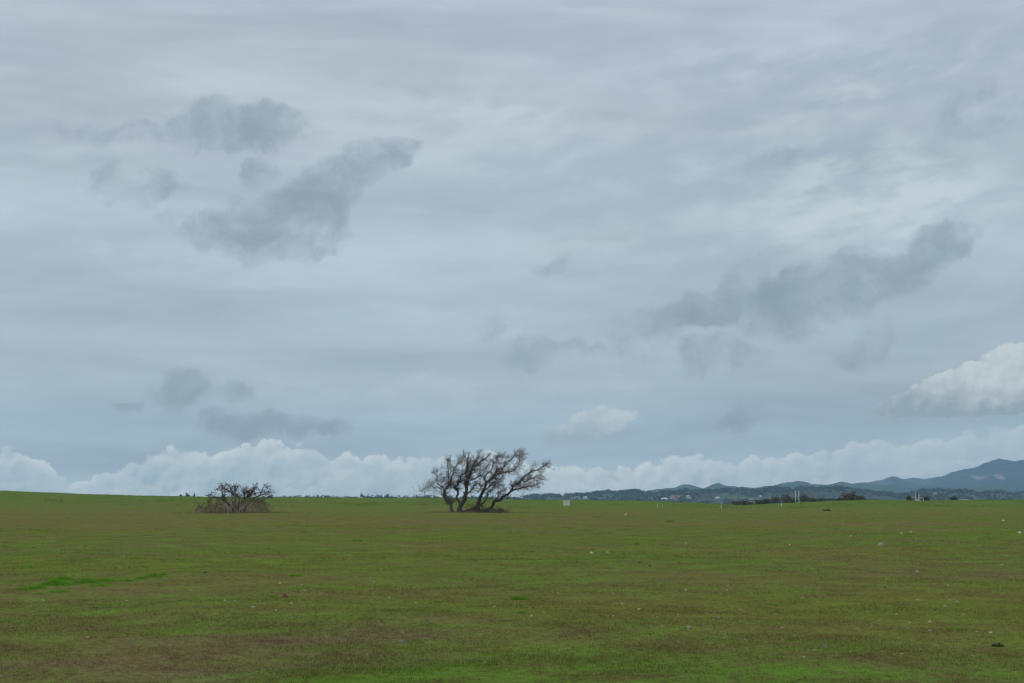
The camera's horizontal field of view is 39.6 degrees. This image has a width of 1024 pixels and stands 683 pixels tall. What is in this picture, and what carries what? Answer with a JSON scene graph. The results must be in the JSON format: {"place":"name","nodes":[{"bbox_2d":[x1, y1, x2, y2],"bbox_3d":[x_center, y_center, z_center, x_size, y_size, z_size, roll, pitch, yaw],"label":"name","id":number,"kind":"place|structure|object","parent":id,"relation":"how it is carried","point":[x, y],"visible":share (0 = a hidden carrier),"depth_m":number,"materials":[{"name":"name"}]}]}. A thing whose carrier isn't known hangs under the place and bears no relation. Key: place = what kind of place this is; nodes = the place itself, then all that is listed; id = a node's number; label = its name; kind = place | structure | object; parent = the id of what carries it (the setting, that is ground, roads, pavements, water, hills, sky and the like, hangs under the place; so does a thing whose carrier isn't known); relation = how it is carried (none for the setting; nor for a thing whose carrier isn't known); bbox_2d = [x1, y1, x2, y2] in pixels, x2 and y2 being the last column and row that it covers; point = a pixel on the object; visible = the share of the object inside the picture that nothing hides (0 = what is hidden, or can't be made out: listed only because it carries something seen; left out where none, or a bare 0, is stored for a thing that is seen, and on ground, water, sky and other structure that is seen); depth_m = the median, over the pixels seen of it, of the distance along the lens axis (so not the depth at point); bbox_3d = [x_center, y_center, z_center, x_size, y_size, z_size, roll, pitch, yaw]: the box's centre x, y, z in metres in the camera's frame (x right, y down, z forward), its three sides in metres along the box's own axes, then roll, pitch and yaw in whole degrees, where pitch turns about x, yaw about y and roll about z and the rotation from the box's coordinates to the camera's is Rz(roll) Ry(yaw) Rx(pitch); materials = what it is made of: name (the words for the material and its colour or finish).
{"place":"outdoors","nodes":[
{"label":"outdoors","id":0,"kind":"place"},
{"bbox_2d":[0,489,1023,682],"bbox_3d":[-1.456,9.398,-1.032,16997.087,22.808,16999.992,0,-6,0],"label":"ground","id":1,"kind":"structure","parent":0,"point":[109,509],"depth_m":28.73,"materials":[{"name":"green plant"}]},
{"bbox_2d":[21,565,44,567],"bbox_3d":[-11.387,5.393,34.187,1.171,0.113,0.902,0,-6,0],"label":"grass tuft","id":2,"kind":"object","parent":1,"relation":"on","point":[30,566],"visible":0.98,"depth_m":33.93,"materials":[{"name":"green plant"}]},
{"bbox_2d":[9,572,174,594],"bbox_3d":[-8.485,4.708,28.104,2.643,0.233,5.906,0,-6,0],"label":"grass strip","id":3,"kind":"object","parent":1,"relation":"on","point":[57,581],"depth_m":27.53,"materials":[{"name":"green plant"}]},
{"bbox_2d":[190,482,277,513],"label":"scrub oak","id":4,"kind":"object","parent":1,"relation":"on","point":[242,506],"visible":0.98,"depth_m":142.81,"materials":[{"name":"grey plant"}]},
{"bbox_2d":[280,592,287,597],"bbox_3d":[-3.776,4.218,23.594,0.140,0.116,0.141,4,-8,-35],"label":"stone","id":5,"kind":"object","parent":1,"relation":"on","point":[284,594],"visible":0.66,"depth_m":23.54,"materials":[{"name":"stone"}]},
{"bbox_2d":[262,493,517,498],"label":"treeline","id":6,"kind":"object","parent":1,"relation":"on","point":[405,496],"visible":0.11,"depth_m":1344.28,"materials":[{"name":"green plant"}]},
{"bbox_2d":[412,448,553,512],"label":"windswept oak","id":7,"kind":"object","parent":1,"relation":"on","point":[467,478],"visible":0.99,"depth_m":152.05,"materials":[{"name":"grey plant"}]},
{"bbox_2d":[462,505,511,512],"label":"fallen branches","id":8,"kind":"object","parent":1,"relation":"on","point":[500,509],"visible":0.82,"depth_m":150.94,"materials":[{"name":"brown wood"}]},
{"bbox_2d":[510,595,530,599],"bbox_3d":[0.133,4.279,23.810,0.458,0.114,0.433,0,-6,0],"label":"grass tuft","id":9,"kind":"object","parent":1,"relation":"on","point":[518,597],"visible":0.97,"depth_m":23.76,"materials":[{"name":"green plant"}]},
{"bbox_2d":[563,500,569,506],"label":"sign board","id":10,"kind":"object","parent":1,"relation":"on","point":[566,502],"visible":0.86,"depth_m":224.53,"materials":[{"name":"white paint"}]},
{"bbox_2d":[730,500,741,504],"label":"shrub","id":11,"kind":"object","parent":1,"relation":"on","point":[736,502],"visible":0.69,"depth_m":366.80,"materials":[{"name":"green plant"}]},
{"bbox_2d":[739,501,754,504],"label":"shrub","id":12,"kind":"object","parent":1,"relation":"on","point":[745,502],"visible":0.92,"depth_m":358.37,"materials":[{"name":"green plant"}]},
{"bbox_2d":[762,498,772,503],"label":"shrub","id":13,"kind":"object","parent":1,"relation":"on","point":[765,500],"visible":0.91,"depth_m":373.48,"materials":[{"name":"green plant"}]},
{"bbox_2d":[769,495,780,502],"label":"shrub","id":14,"kind":"object","parent":1,"relation":"on","point":[773,500],"visible":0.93,"depth_m":376.93,"materials":[{"name":"green plant"}]},
{"bbox_2d":[780,494,789,502],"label":"shrub","id":15,"kind":"object","parent":1,"relation":"on","point":[784,499],"visible":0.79,"depth_m":374.56,"materials":[{"name":"green plant"}]},
{"bbox_2d":[786,498,797,502],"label":"shrub","id":16,"kind":"object","parent":1,"relation":"on","point":[791,500],"visible":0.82,"depth_m":364.53,"materials":[{"name":"green plant"}]},
{"bbox_2d":[797,493,808,501],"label":"shrub","id":17,"kind":"object","parent":1,"relation":"on","point":[802,499],"visible":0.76,"depth_m":371.78,"materials":[{"name":"green plant"}]},
{"bbox_2d":[806,497,818,501],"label":"shrub","id":18,"kind":"object","parent":1,"relation":"on","point":[813,499],"visible":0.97,"depth_m":365.35,"materials":[{"name":"green plant"}]},
{"bbox_2d":[839,491,861,500],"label":"bush","id":19,"kind":"object","parent":1,"relation":"on","point":[851,496],"visible":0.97,"depth_m":339.91,"materials":[{"name":"green plant"}]},
{"bbox_2d":[915,492,923,500],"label":"pipe frame","id":20,"kind":"object","parent":1,"relation":"on","point":[917,495],"visible":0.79,"depth_m":329.94,"materials":[{"name":"white paint"}]},
{"bbox_2d":[991,642,1003,646],"bbox_3d":[5.670,3.525,16.577,0.184,0.082,0.191,-3,-7,26],"label":"weed clump","id":21,"kind":"object","parent":1,"relation":"on","point":[998,644],"visible":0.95,"depth_m":16.55,"materials":[{"name":"green plant"}]},
{"bbox_2d":[0,0,1023,497],"label":"sky","id":22,"kind":"structure","parent":0,"point":[339,248],"materials":[{"name":"grey"}]},
{"bbox_2d":[459,488,1023,503],"bbox_3d":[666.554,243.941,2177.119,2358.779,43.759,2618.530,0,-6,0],"label":"wooded hills","id":23,"kind":"structure","parent":0,"point":[834,494],"depth_m":2154.25,"materials":[{"name":"green plant"}]},
{"bbox_2d":[518,485,1023,503],"bbox_3d":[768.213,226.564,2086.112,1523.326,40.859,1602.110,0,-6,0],"label":"hill woods","id":24,"kind":"object","parent":23,"relation":"on","point":[663,493],"visible":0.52,"depth_m":2228.54,"materials":[{"name":"green plant"}]},
{"bbox_2d":[644,481,1023,493],"bbox_3d":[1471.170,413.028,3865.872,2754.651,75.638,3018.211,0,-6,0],"label":"green hills","id":25,"kind":"structure","parent":0,"point":[881,488],"depth_m":3881.20,"materials":[{"name":"green plant"}]},
{"bbox_2d":[863,459,1023,487],"bbox_3d":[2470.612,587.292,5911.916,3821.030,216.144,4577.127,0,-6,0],"label":"mountain range","id":26,"kind":"structure","parent":0,"point":[1002,473],"depth_m":5785.37,"materials":[{"name":"blue stone"}]}
]}

